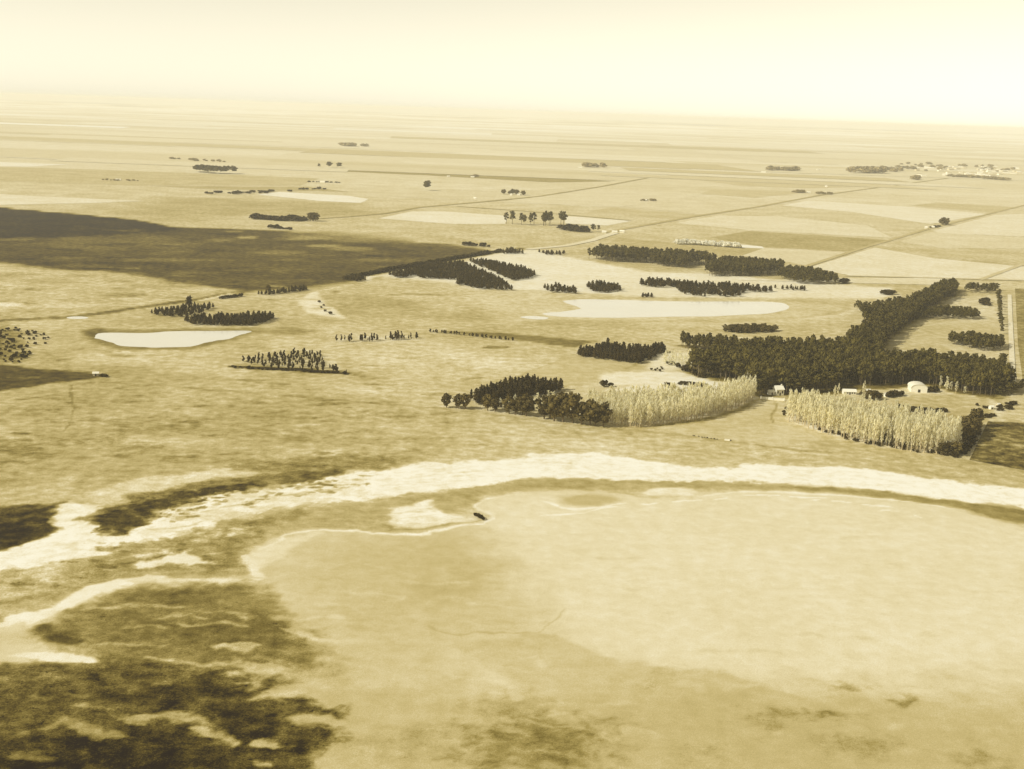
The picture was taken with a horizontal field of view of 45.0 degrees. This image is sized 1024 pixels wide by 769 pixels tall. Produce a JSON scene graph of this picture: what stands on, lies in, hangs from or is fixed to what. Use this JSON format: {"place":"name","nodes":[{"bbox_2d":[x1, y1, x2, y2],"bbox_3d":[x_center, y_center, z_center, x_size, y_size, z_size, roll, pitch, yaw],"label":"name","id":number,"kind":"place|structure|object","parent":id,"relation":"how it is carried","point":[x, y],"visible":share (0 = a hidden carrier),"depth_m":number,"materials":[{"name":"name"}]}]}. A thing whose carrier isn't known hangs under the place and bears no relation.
{"place":"outdoors","nodes":[
{"label":"outdoors","id":0,"kind":"place"},
{"bbox_2d":[0,162,66,165],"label":"crop field","id":1,"kind":"structure","parent":0,"point":[18,164],"depth_m":3627.08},
{"bbox_2d":[0,122,126,127],"bbox_3d":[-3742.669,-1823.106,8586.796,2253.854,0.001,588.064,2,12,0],"label":"crop field","id":2,"kind":"structure","parent":0,"point":[63,125],"depth_m":8536.85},
{"bbox_2d":[0,194,134,204],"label":"crop field","id":3,"kind":"structure","parent":0,"point":[7,199],"depth_m":2419.53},
{"bbox_2d":[0,137,200,145],"bbox_3d":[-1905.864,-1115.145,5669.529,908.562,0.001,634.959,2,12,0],"label":"crop field","id":4,"kind":"structure","parent":0,"point":[97,143],"depth_m":5512.17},
{"bbox_2d":[0,132,278,141],"bbox_3d":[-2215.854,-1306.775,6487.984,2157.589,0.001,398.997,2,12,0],"label":"crop field","id":5,"kind":"structure","parent":0,"point":[106,135],"depth_m":6535.01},
{"bbox_2d":[105,122,205,125],"bbox_3d":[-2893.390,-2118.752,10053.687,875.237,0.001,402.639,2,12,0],"label":"crop field","id":6,"kind":"structure","parent":0,"point":[151,123],"depth_m":10051.58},
{"bbox_2d":[0,136,314,150],"bbox_3d":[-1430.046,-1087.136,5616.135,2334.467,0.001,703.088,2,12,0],"label":"crop field","id":7,"kind":"structure","parent":0,"point":[158,143],"depth_m":5643.04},
{"bbox_2d":[77,122,238,128],"bbox_3d":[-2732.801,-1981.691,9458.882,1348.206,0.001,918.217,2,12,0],"label":"crop field","id":8,"kind":"structure","parent":0,"point":[157,125],"depth_m":9431.72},
{"bbox_2d":[0,167,319,184],"bbox_3d":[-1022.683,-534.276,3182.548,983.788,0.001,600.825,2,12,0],"label":"crop field","id":9,"kind":"structure","parent":0,"point":[56,175],"depth_m":3197.09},
{"bbox_2d":[95,331,251,347],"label":"pond","id":10,"kind":"structure","parent":0,"point":[174,339],"depth_m":1060.14,"materials":[{"name":"liquid"}]},
{"bbox_2d":[57,149,293,158],"bbox_3d":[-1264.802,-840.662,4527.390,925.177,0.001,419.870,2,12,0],"label":"crop field","id":11,"kind":"structure","parent":0,"point":[183,154],"depth_m":4651.47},
{"bbox_2d":[51,157,349,171],"bbox_3d":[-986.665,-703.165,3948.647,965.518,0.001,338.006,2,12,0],"label":"crop field","id":12,"kind":"structure","parent":0,"point":[180,163],"depth_m":3949.44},
{"bbox_2d":[112,136,355,148],"bbox_3d":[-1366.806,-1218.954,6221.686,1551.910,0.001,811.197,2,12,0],"label":"crop field","id":13,"kind":"structure","parent":0,"point":[183,138],"depth_m":6493.59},
{"bbox_2d":[161,186,346,191],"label":"crop field","id":14,"kind":"structure","parent":0,"point":[251,188],"depth_m":2936.66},
{"bbox_2d":[38,134,496,151],"bbox_3d":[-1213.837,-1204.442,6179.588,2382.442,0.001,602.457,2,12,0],"label":"crop field","id":15,"kind":"structure","parent":0,"point":[215,141],"depth_m":6197.95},
{"bbox_2d":[0,148,614,180],"bbox_3d":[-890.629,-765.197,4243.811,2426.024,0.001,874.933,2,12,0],"label":"crop field","id":16,"kind":"structure","parent":0,"point":[33,153],"depth_m":4197.75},
{"bbox_2d":[257,192,366,202],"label":"crop field","id":17,"kind":"structure","parent":0,"point":[332,198],"depth_m":2730.59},
{"bbox_2d":[228,122,409,128],"bbox_3d":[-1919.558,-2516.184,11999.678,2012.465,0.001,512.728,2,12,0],"label":"crop field","id":18,"kind":"structure","parent":0,"point":[318,125],"depth_m":11992.67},
{"bbox_2d":[328,126,472,132],"bbox_3d":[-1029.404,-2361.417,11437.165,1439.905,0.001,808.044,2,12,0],"label":"crop field","id":19,"kind":"structure","parent":0,"point":[400,129],"depth_m":11440.05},
{"bbox_2d":[334,128,491,134],"bbox_3d":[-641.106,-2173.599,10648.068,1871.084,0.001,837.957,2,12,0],"label":"crop field","id":20,"kind":"structure","parent":0,"point":[410,131],"depth_m":10649.29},
{"bbox_2d":[380,211,507,223],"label":"crop field","id":21,"kind":"structure","parent":0,"point":[446,217],"depth_m":2321.10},
{"bbox_2d":[278,153,617,169],"bbox_3d":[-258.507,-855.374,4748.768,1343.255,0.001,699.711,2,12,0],"label":"crop field","id":22,"kind":"structure","parent":0,"point":[384,159],"depth_m":4818.11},
{"bbox_2d":[350,187,586,200],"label":"crop field","id":23,"kind":"structure","parent":0,"point":[460,194],"depth_m":2992.00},
{"bbox_2d":[347,170,609,181],"bbox_3d":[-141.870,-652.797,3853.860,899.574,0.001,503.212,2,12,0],"label":"crop field","id":24,"kind":"structure","parent":0,"point":[534,179],"depth_m":3787.94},
{"bbox_2d":[319,178,645,218],"bbox_3d":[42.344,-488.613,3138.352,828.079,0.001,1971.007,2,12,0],"label":"track","id":25,"kind":"structure","parent":0,"point":[481,201],"depth_m":2724.04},
{"bbox_2d":[374,139,633,149],"bbox_3d":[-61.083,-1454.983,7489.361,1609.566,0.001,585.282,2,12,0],"label":"crop field","id":26,"kind":"structure","parent":0,"point":[503,144],"depth_m":7476.44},
{"bbox_2d":[0,99,1023,627],"bbox_3d":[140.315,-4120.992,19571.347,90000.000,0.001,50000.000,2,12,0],"label":"ground","id":27,"kind":"structure","parent":0,"point":[136,437],"depth_m":1136.76,"materials":[{"name":"plant"}]},
{"bbox_2d":[441,392,451,407],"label":"broadleaf tree","id":28,"kind":"object","parent":27,"relation":"on","point":[446,398],"visible":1,"depth_m":845.25,"materials":[{"name":"green plant"}]},
{"bbox_2d":[452,393,463,408],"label":"broadleaf tree","id":29,"kind":"object","parent":27,"relation":"on","point":[457,398],"visible":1,"depth_m":843.22,"materials":[{"name":"green plant"}]},
{"bbox_2d":[459,393,470,408],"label":"broadleaf tree","id":30,"kind":"object","parent":27,"relation":"on","point":[466,398],"visible":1,"depth_m":843.07,"materials":[{"name":"green plant"}]},
{"bbox_2d":[151,247,805,407],"bbox_3d":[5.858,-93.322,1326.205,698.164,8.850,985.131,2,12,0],"label":"pine woodland","id":31,"kind":"object","parent":27,"relation":"on","point":[465,273],"visible":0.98,"depth_m":1452.96,"materials":[{"name":"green plant"}]},
{"bbox_2d":[482,394,492,410],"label":"broadleaf tree","id":32,"kind":"object","parent":27,"relation":"on","point":[487,405],"visible":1,"depth_m":840.84,"materials":[{"name":"green plant"}]},
{"bbox_2d":[490,397,499,410],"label":"broadleaf tree","id":33,"kind":"object","parent":27,"relation":"on","point":[494,404],"visible":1,"depth_m":837.43,"materials":[{"name":"green plant"}]},
{"bbox_2d":[0,180,1010,450],"bbox_3d":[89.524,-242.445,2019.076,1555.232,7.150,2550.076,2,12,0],"label":"scrub","id":34,"kind":"object","parent":27,"relation":"on","point":[324,310],"visible":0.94,"depth_m":1032.25,"materials":[{"name":"green plant"}]},
{"bbox_2d":[502,395,513,413],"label":"broadleaf tree","id":35,"kind":"object","parent":27,"relation":"on","point":[507,406],"visible":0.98,"depth_m":834.29,"materials":[{"name":"green plant"}]},
{"bbox_2d":[511,398,518,414],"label":"broadleaf tree","id":36,"kind":"object","parent":27,"relation":"on","point":[513,406],"visible":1,"depth_m":831.69,"materials":[{"name":"green plant"}]},
{"bbox_2d":[516,392,536,415],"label":"broadleaf tree","id":37,"kind":"object","parent":27,"relation":"on","point":[527,406],"visible":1,"depth_m":828.08,"materials":[{"name":"green plant"}]},
{"bbox_2d":[534,394,549,418],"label":"broadleaf tree","id":38,"kind":"object","parent":27,"relation":"on","point":[538,401],"visible":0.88,"depth_m":822.07,"materials":[{"name":"green plant"}]},
{"bbox_2d":[544,395,561,420],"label":"broadleaf tree","id":39,"kind":"object","parent":27,"relation":"on","point":[551,408],"visible":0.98,"depth_m":816.72,"materials":[{"name":"green plant"}]},
{"bbox_2d":[553,391,571,421],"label":"broadleaf tree","id":40,"kind":"object","parent":27,"relation":"on","point":[563,397],"visible":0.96,"depth_m":813.91,"materials":[{"name":"green plant"}]},
{"bbox_2d":[561,392,582,422],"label":"broadleaf tree","id":41,"kind":"object","parent":27,"relation":"on","point":[574,399],"visible":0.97,"depth_m":812.27,"materials":[{"name":"green plant"}]},
{"bbox_2d":[572,401,588,424],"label":"broadleaf tree","id":42,"kind":"object","parent":27,"relation":"on","point":[580,413],"visible":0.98,"depth_m":809.79,"materials":[{"name":"green plant"}]},
{"bbox_2d":[581,398,600,425],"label":"broadleaf tree","id":43,"kind":"object","parent":27,"relation":"on","point":[593,404],"visible":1,"depth_m":807.12,"materials":[{"name":"green plant"}]},
{"bbox_2d":[588,404,602,425],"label":"broadleaf tree","id":44,"kind":"object","parent":27,"relation":"on","point":[596,418],"visible":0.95,"depth_m":807.48,"materials":[{"name":"green plant"}]},
{"bbox_2d":[596,401,612,426],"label":"broadleaf tree","id":45,"kind":"object","parent":27,"relation":"on","point":[607,412],"visible":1,"depth_m":806.38,"materials":[{"name":"green plant"}]},
{"bbox_2d":[193,162,1023,395],"bbox_3d":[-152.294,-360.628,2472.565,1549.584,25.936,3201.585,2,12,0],"label":"eucalyptus woodland","id":46,"kind":"object","parent":27,"relation":"on","point":[882,322],"visible":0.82,"depth_m":1153.46,"materials":[{"name":"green plant"}]},
{"bbox_2d":[588,207,694,218],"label":"crop field","id":47,"kind":"structure","parent":27,"relation":"on","point":[664,215],"depth_m":2591.94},
{"bbox_2d":[690,352,708,377],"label":"eucalyptus tree","id":48,"kind":"object","parent":27,"relation":"on","point":[701,360],"visible":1,"depth_m":969.59,"materials":[{"name":"green plant"}]},
{"bbox_2d":[716,353,725,377],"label":"eucalyptus tree","id":49,"kind":"object","parent":27,"relation":"on","point":[721,356],"visible":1,"depth_m":971.25,"materials":[{"name":"green plant"}]},
{"bbox_2d":[499,348,965,453],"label":"poplar thicket","id":50,"kind":"object","parent":27,"relation":"on","point":[738,391],"visible":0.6,"depth_m":836.44,"materials":[{"name":"beige plant"}]},
{"bbox_2d":[730,361,745,376],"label":"eucalyptus tree","id":51,"kind":"object","parent":27,"relation":"on","point":[736,371],"visible":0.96,"depth_m":950.01,"materials":[{"name":"green plant"}]},
{"bbox_2d":[772,384,784,395],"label":"farmhouse","id":52,"kind":"object","parent":27,"relation":"on","point":[779,390],"visible":1,"depth_m":919.70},
{"bbox_2d":[775,366,784,384],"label":"eucalyptus tree","id":53,"kind":"object","parent":27,"relation":"on","point":[780,374],"visible":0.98,"depth_m":927.10,"materials":[{"name":"green plant"}]},
{"bbox_2d":[843,361,851,384],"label":"eucalyptus tree","id":54,"kind":"object","parent":27,"relation":"on","point":[846,367],"visible":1,"depth_m":962.19,"materials":[{"name":"green plant"}]},
{"bbox_2d":[842,389,856,394],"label":"long shed","id":55,"kind":"structure","parent":27,"relation":"on","point":[850,391],"depth_m":930.75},
{"bbox_2d":[867,363,875,382],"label":"eucalyptus tree","id":56,"kind":"object","parent":27,"relation":"on","point":[872,372],"visible":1,"depth_m":960.82,"materials":[{"name":"green plant"}]},
{"bbox_2d":[907,381,927,392],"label":"barn","id":57,"kind":"structure","parent":27,"relation":"on","point":[917,386],"depth_m":946.20,"materials":[{"name":"metal"}]},
{"bbox_2d":[936,442,950,454],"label":"broadleaf tree","id":58,"kind":"object","parent":27,"relation":"on","point":[945,448],"visible":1,"depth_m":766.25,"materials":[{"name":"green plant"}]},
{"bbox_2d":[951,441,963,452],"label":"broadleaf tree","id":59,"kind":"object","parent":27,"relation":"on","point":[955,444],"visible":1,"depth_m":767.18,"materials":[{"name":"green plant"}]},
{"bbox_2d":[960,426,971,441],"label":"broadleaf tree","id":60,"kind":"object","parent":27,"relation":"on","point":[964,434],"visible":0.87,"depth_m":798.86,"materials":[{"name":"green plant"}]},
{"bbox_2d":[962,418,977,435],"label":"broadleaf tree","id":61,"kind":"object","parent":27,"relation":"on","point":[972,424],"visible":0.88,"depth_m":803.00,"materials":[{"name":"green plant"}]},
{"bbox_2d":[971,370,977,393],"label":"eucalyptus tree","id":62,"kind":"object","parent":27,"relation":"on","point":[974,378],"visible":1,"depth_m":944.85,"materials":[{"name":"green plant"}]},
{"bbox_2d":[972,417,984,432],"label":"broadleaf tree","id":63,"kind":"object","parent":27,"relation":"on","point":[978,423],"visible":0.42,"depth_m":811.82,"materials":[{"name":"green plant"}]},
{"bbox_2d":[977,372,985,392],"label":"eucalyptus tree","id":64,"kind":"object","parent":27,"relation":"on","point":[981,381],"visible":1,"depth_m":942.58,"materials":[{"name":"green plant"}]},
{"bbox_2d":[1002,368,1010,390],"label":"eucalyptus tree","id":65,"kind":"object","parent":27,"relation":"on","point":[1005,373],"visible":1,"depth_m":953.99,"materials":[{"name":"green plant"}]},
{"bbox_2d":[0,490,1023,768],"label":"lake","id":66,"kind":"structure","parent":0,"point":[612,630],"depth_m":471.39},
{"bbox_2d":[0,452,1023,570],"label":"sand","id":67,"kind":"structure","parent":0,"point":[81,535],"depth_m":684.22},
{"bbox_2d":[0,0,1023,133],"label":"sky","id":68,"kind":"structure","parent":0,"point":[918,65],"materials":[{"name":"beige"}]},
{"bbox_2d":[457,206,624,219],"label":"track","id":69,"kind":"structure","parent":0,"point":[542,212],"depth_m":2514.66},
{"bbox_2d":[405,156,687,168],"bbox_3d":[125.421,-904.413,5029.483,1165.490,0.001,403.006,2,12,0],"label":"crop field","id":70,"kind":"structure","parent":0,"point":[568,162],"depth_m":5038.28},
{"bbox_2d":[299,148,810,173],"bbox_3d":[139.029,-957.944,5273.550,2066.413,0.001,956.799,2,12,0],"label":"crop field","id":71,"kind":"structure","parent":0,"point":[404,154],"depth_m":5317.65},
{"bbox_2d":[526,232,616,249],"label":"track","id":72,"kind":"structure","parent":0,"point":[595,238],"depth_m":1956.52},
{"bbox_2d":[455,152,689,161],"bbox_3d":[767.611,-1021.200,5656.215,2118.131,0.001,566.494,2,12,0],"label":"crop field","id":73,"kind":"structure","parent":0,"point":[557,156],"depth_m":5714.87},
{"bbox_2d":[390,136,758,151],"bbox_3d":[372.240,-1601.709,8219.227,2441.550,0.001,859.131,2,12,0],"label":"crop field","id":74,"kind":"structure","parent":0,"point":[536,142],"depth_m":8228.75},
{"bbox_2d":[492,133,662,140],"bbox_3d":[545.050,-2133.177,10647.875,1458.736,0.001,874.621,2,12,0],"label":"crop field","id":75,"kind":"structure","parent":0,"point":[575,136],"depth_m":10647.46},
{"bbox_2d":[565,216,627,224],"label":"crop field","id":76,"kind":"structure","parent":0,"point":[581,220],"depth_m":2357.44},
{"bbox_2d":[355,147,841,165],"bbox_3d":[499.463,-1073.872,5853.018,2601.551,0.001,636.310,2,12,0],"label":"crop field","id":77,"kind":"structure","parent":0,"point":[403,149],"depth_m":5933.69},
{"bbox_2d":[264,159,935,189],"bbox_3d":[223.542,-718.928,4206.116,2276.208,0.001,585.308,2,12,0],"label":"crop field","id":78,"kind":"structure","parent":0,"point":[609,174],"depth_m":4190.65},
{"bbox_2d":[503,189,700,206],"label":"crop field","id":79,"kind":"structure","parent":0,"point":[606,197],"depth_m":3022.11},
{"bbox_2d":[519,130,702,137],"bbox_3d":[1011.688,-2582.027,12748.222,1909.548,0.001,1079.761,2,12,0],"label":"crop field","id":80,"kind":"structure","parent":0,"point":[610,134],"depth_m":12720.29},
{"bbox_2d":[557,139,673,145],"bbox_3d":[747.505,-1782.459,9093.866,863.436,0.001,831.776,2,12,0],"label":"crop field","id":81,"kind":"structure","parent":0,"point":[617,142],"depth_m":9077.61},
{"bbox_2d":[592,138,736,143],"bbox_3d":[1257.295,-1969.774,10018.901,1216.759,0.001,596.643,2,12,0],"label":"crop field","id":82,"kind":"structure","parent":0,"point":[654,140],"depth_m":10085.75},
{"bbox_2d":[543,299,788,317],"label":"pond","id":83,"kind":"structure","parent":0,"point":[596,308],"depth_m":1318.87,"materials":[{"name":"liquid"}]},
{"bbox_2d":[608,238,761,255],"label":"crop field","id":84,"kind":"structure","parent":0,"point":[711,249],"depth_m":1949.78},
{"bbox_2d":[402,161,976,187],"bbox_3d":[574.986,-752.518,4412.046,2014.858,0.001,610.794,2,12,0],"label":"crop field","id":85,"kind":"structure","parent":0,"point":[757,177],"depth_m":4387.50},
{"bbox_2d":[627,198,795,214],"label":"crop field","id":86,"kind":"structure","parent":0,"point":[701,206],"depth_m":2897.20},
{"bbox_2d":[651,145,822,153],"bbox_3d":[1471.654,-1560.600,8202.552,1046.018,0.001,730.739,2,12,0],"label":"crop field","id":87,"kind":"structure","parent":0,"point":[713,148],"depth_m":8164.11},
{"bbox_2d":[639,147,856,155],"bbox_3d":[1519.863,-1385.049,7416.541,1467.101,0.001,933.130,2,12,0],"label":"crop field","id":88,"kind":"structure","parent":0,"point":[671,150],"depth_m":7533.28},
{"bbox_2d":[701,189,797,197],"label":"crop field","id":89,"kind":"structure","parent":0,"point":[751,193],"depth_m":3412.33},
{"bbox_2d":[658,133,855,140],"bbox_3d":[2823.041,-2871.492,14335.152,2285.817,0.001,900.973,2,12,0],"label":"crop field","id":90,"kind":"structure","parent":0,"point":[750,136],"depth_m":14330.20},
{"bbox_2d":[621,167,906,181],"bbox_3d":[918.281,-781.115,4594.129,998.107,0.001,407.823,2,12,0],"label":"crop field","id":91,"kind":"structure","parent":0,"point":[760,174],"depth_m":4587.56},
{"bbox_2d":[606,178,947,232],"bbox_3d":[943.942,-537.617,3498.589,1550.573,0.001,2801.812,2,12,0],"label":"road","id":92,"kind":"structure","parent":0,"point":[741,209],"depth_m":2743.88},
{"bbox_2d":[669,175,887,187],"bbox_3d":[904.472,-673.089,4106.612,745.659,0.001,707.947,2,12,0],"label":"crop field","id":93,"kind":"structure","parent":0,"point":[762,184],"depth_m":3957.32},
{"bbox_2d":[657,141,905,151],"bbox_3d":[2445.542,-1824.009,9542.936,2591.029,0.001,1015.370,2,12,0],"label":"crop field","id":94,"kind":"structure","parent":0,"point":[781,146],"depth_m":9583.10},
{"bbox_2d":[679,215,891,237],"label":"crop field","id":95,"kind":"structure","parent":0,"point":[777,224],"depth_m":2405.19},
{"bbox_2d":[738,147,841,151],"bbox_3d":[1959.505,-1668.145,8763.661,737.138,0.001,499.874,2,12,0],"label":"crop field","id":96,"kind":"structure","parent":0,"point":[790,149],"depth_m":8768.00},
{"bbox_2d":[742,248,844,264],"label":"crop field","id":97,"kind":"structure","parent":0,"point":[803,257],"depth_m":1883.36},
{"bbox_2d":[710,231,884,250],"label":"crop field","id":98,"kind":"structure","parent":0,"point":[793,241],"depth_m":2109.08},
{"bbox_2d":[644,159,1023,173],"bbox_3d":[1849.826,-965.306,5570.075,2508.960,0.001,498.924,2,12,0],"label":"crop field","id":99,"kind":"structure","parent":0,"point":[669,161],"depth_m":5718.57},
{"bbox_2d":[664,160,1023,175],"bbox_3d":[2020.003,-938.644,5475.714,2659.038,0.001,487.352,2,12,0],"label":"crop field","id":100,"kind":"structure","parent":0,"point":[801,166],"depth_m":5531.85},
{"bbox_2d":[746,278,947,284],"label":"crop field","id":101,"kind":"structure","parent":0,"point":[927,281],"depth_m":1605.92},
{"bbox_2d":[764,149,929,155],"bbox_3d":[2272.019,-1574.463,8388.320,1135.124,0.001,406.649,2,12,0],"label":"crop field","id":102,"kind":"structure","parent":0,"point":[847,152],"depth_m":8385.35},
{"bbox_2d":[791,212,925,225],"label":"crop field","id":103,"kind":"structure","parent":0,"point":[854,218],"depth_m":2632.66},
{"bbox_2d":[694,150,1023,165],"bbox_3d":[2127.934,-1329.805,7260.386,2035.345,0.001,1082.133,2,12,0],"label":"crop field","id":104,"kind":"structure","parent":0,"point":[859,157],"depth_m":7288.37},
{"bbox_2d":[721,165,1023,180],"bbox_3d":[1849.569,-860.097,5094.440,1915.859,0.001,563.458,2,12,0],"label":"crop field","id":105,"kind":"structure","parent":0,"point":[887,173],"depth_m":5059.10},
{"bbox_2d":[724,155,1023,170],"bbox_3d":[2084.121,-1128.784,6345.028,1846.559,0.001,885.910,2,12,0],"label":"crop field","id":106,"kind":"structure","parent":0,"point":[826,161],"depth_m":6387.21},
{"bbox_2d":[782,200,983,223],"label":"crop field","id":107,"kind":"structure","parent":0,"point":[925,215],"depth_m":2911.94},
{"bbox_2d":[850,158,962,163],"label":"crop field","id":108,"kind":"structure","parent":0,"point":[904,160],"depth_m":6898.64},
{"bbox_2d":[851,145,974,151],"bbox_3d":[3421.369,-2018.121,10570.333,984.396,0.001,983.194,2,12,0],"label":"crop field","id":109,"kind":"structure","parent":0,"point":[913,148],"depth_m":10540.69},
{"bbox_2d":[804,205,1023,266],"bbox_3d":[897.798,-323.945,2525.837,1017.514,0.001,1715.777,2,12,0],"label":"road","id":110,"kind":"structure","parent":0,"point":[832,257],"depth_m":2164.60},
{"bbox_2d":[813,248,1023,279],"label":"crop field","id":111,"kind":"structure","parent":0,"point":[876,262],"depth_m":1779.22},
{"bbox_2d":[836,164,1010,170],"bbox_3d":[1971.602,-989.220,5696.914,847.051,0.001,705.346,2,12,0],"label":"crop field","id":112,"kind":"structure","parent":0,"point":[895,167],"depth_m":5918.40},
{"bbox_2d":[845,275,1023,280],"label":"track","id":113,"kind":"structure","parent":0,"point":[932,277],"depth_m":1657.69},
{"bbox_2d":[899,150,1023,156],"bbox_3d":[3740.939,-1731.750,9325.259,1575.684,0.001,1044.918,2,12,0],"label":"crop field","id":114,"kind":"structure","parent":0,"point":[963,153],"depth_m":9388.01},
{"bbox_2d":[901,232,1023,247],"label":"crop field","id":115,"kind":"structure","parent":0,"point":[943,240],"depth_m":2206.65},
{"bbox_2d":[911,202,1019,211],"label":"crop field","id":116,"kind":"structure","parent":0,"point":[981,208],"depth_m":3142.10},
{"bbox_2d":[934,214,1023,235],"bbox_3d":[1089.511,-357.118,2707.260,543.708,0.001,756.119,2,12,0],"label":"crop field","id":117,"kind":"structure","parent":0,"point":[1008,225],"depth_m":2536.99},
{"bbox_2d":[937,249,1023,263],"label":"crop field","id":118,"kind":"structure","parent":0,"point":[1010,256],"depth_m":1971.12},
{"bbox_2d":[970,421,1023,469],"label":"crop field","id":119,"kind":"structure","parent":0,"point":[1000,443],"depth_m":795.55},
{"bbox_2d":[979,263,1023,279],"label":"track","id":120,"kind":"structure","parent":0,"point":[1000,272],"depth_m":1744.50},
{"bbox_2d":[1008,294,1015,380],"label":"road","id":121,"kind":"structure","parent":0,"point":[1011,342],"depth_m":1223.16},
{"bbox_2d":[1015,288,1023,378],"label":"crop field","id":122,"kind":"structure","parent":0,"point":[1019,294],"depth_m":1303.49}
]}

